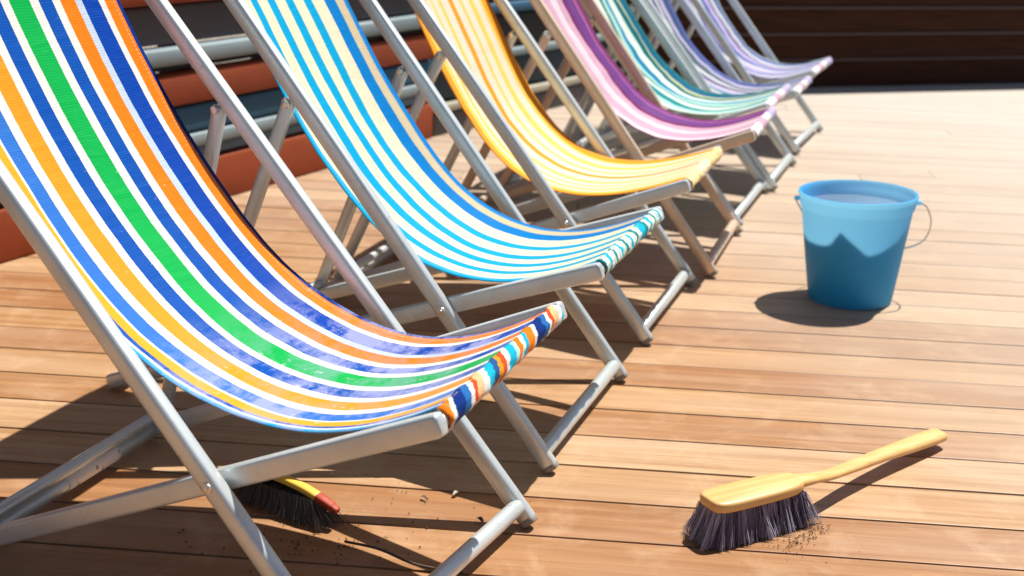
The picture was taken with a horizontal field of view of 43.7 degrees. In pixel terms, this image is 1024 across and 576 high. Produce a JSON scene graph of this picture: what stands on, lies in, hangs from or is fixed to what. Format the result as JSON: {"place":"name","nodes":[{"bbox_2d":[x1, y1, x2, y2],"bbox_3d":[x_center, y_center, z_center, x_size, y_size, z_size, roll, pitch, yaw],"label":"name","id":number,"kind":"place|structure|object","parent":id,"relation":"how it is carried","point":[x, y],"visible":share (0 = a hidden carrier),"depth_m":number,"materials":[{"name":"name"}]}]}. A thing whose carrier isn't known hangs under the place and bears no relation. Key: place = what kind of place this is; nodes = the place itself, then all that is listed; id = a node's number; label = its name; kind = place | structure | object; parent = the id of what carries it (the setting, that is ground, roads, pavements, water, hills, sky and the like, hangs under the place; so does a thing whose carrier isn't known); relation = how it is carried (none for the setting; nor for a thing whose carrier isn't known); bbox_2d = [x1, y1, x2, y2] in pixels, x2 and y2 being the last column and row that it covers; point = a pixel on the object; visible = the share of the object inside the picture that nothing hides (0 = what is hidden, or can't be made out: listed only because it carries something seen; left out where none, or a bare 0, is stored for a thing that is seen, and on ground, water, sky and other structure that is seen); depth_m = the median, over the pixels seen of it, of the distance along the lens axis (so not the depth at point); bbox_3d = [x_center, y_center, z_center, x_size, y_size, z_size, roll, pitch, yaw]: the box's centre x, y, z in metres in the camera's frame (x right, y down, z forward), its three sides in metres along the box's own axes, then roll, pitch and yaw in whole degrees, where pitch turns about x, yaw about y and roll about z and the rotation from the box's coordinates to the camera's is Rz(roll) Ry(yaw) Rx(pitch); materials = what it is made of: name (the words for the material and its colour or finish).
{"place":"outdoors","nodes":[
{"label":"outdoors","id":0,"kind":"place"},
{"bbox_2d":[0,34,1023,575],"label":"deck","id":1,"kind":"structure","parent":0,"point":[752,360],"depth_m":2.92,"materials":[{"name":"brown wood"}]},
{"bbox_2d":[0,0,433,262],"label":"painted plank wall","id":2,"kind":"structure","parent":1,"relation":"on","point":[253,85],"depth_m":4.70,"materials":[{"name":"orange paint"}]},
{"bbox_2d":[0,0,566,575],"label":"deck chair","id":3,"kind":"object","parent":1,"relation":"on","point":[160,256],"visible":1,"depth_m":2.17,"materials":[{"name":"fabric"}]},
{"bbox_2d":[231,475,345,532],"bbox_3d":[-0.432,0.378,2.389,0.284,0.072,0.087,12,20,30],"label":"hand brush","id":4,"kind":"object","parent":1,"relation":"on","point":[294,499],"visible":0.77,"depth_m":2.35,"materials":[{"name":"yellow paint"}]},
{"bbox_2d":[106,0,663,473],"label":"deck chair","id":5,"kind":"object","parent":1,"relation":"on","point":[418,206],"visible":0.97,"depth_m":2.76,"materials":[{"name":"fabric"}]},
{"bbox_2d":[344,540,462,573],"bbox_3d":[-0.195,0.468,2.220,0.236,0.012,0.023,9,19,23],"label":"twig","id":6,"kind":"object","parent":1,"relation":"on","point":[393,555],"visible":0.86,"depth_m":2.22,"materials":[{"name":"brown wood"}]},
{"bbox_2d":[327,472,483,523],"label":"leaf scraps","id":7,"kind":"object","parent":1,"relation":"on","point":[480,518],"visible":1,"depth_m":2.45,"materials":[{"name":"brown plant"}]},
{"bbox_2d":[324,0,722,345],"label":"deck chair","id":8,"kind":"object","parent":1,"relation":"on","point":[520,132],"visible":0.96,"depth_m":3.54,"materials":[{"name":"fabric"}]},
{"bbox_2d":[426,0,626,136],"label":"dark plank wall","id":9,"kind":"structure","parent":1,"relation":"on","point":[535,26],"depth_m":6.61,"materials":[{"name":"grey paint"}]},
{"bbox_2d":[462,0,776,277],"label":"deck chair","id":10,"kind":"object","parent":1,"relation":"on","point":[614,93],"visible":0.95,"depth_m":4.12,"materials":[{"name":"fabric"}]},
{"bbox_2d":[254,0,1023,90],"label":"timber wall","id":11,"kind":"structure","parent":1,"relation":"on","point":[899,42],"depth_m":8.02,"materials":[{"name":"brown wood"}]},
{"bbox_2d":[487,0,790,225],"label":"deck chair","id":12,"kind":"object","parent":1,"relation":"on","point":[672,89],"visible":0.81,"depth_m":4.85,"materials":[{"name":"fabric"}]},
{"bbox_2d":[569,0,811,191],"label":"deck chair","id":13,"kind":"object","parent":1,"relation":"on","point":[708,76],"visible":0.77,"depth_m":5.41,"materials":[{"name":"fabric"}]},
{"bbox_2d":[602,0,831,154],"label":"deck chair","id":14,"kind":"object","parent":1,"relation":"on","point":[742,57],"visible":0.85,"depth_m":6.15,"materials":[{"name":"fabric"}]},
{"bbox_2d":[682,429,946,551],"bbox_3d":[0.642,0.367,2.499,0.774,0.085,0.133,-11,21,-35],"label":"scrubbing brush","id":15,"kind":"object","parent":1,"relation":"on","point":[741,510],"visible":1,"depth_m":2.34,"materials":[{"name":"yellow wood"}]},
{"bbox_2d":[794,180,931,309],"bbox_3d":[0.991,-0.126,3.717,0.339,0.326,0.337,-15,24,-43],"label":"bucket","id":16,"kind":"object","parent":1,"relation":"on","point":[855,232],"visible":1,"depth_m":3.62,"materials":[{"name":"blue plastic"}]},
{"bbox_2d":[178,474,861,571],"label":"dirt","id":17,"kind":"structure","parent":0,"point":[797,542],"depth_m":2.32,"materials":[{"name":"brown soil"}]}
]}

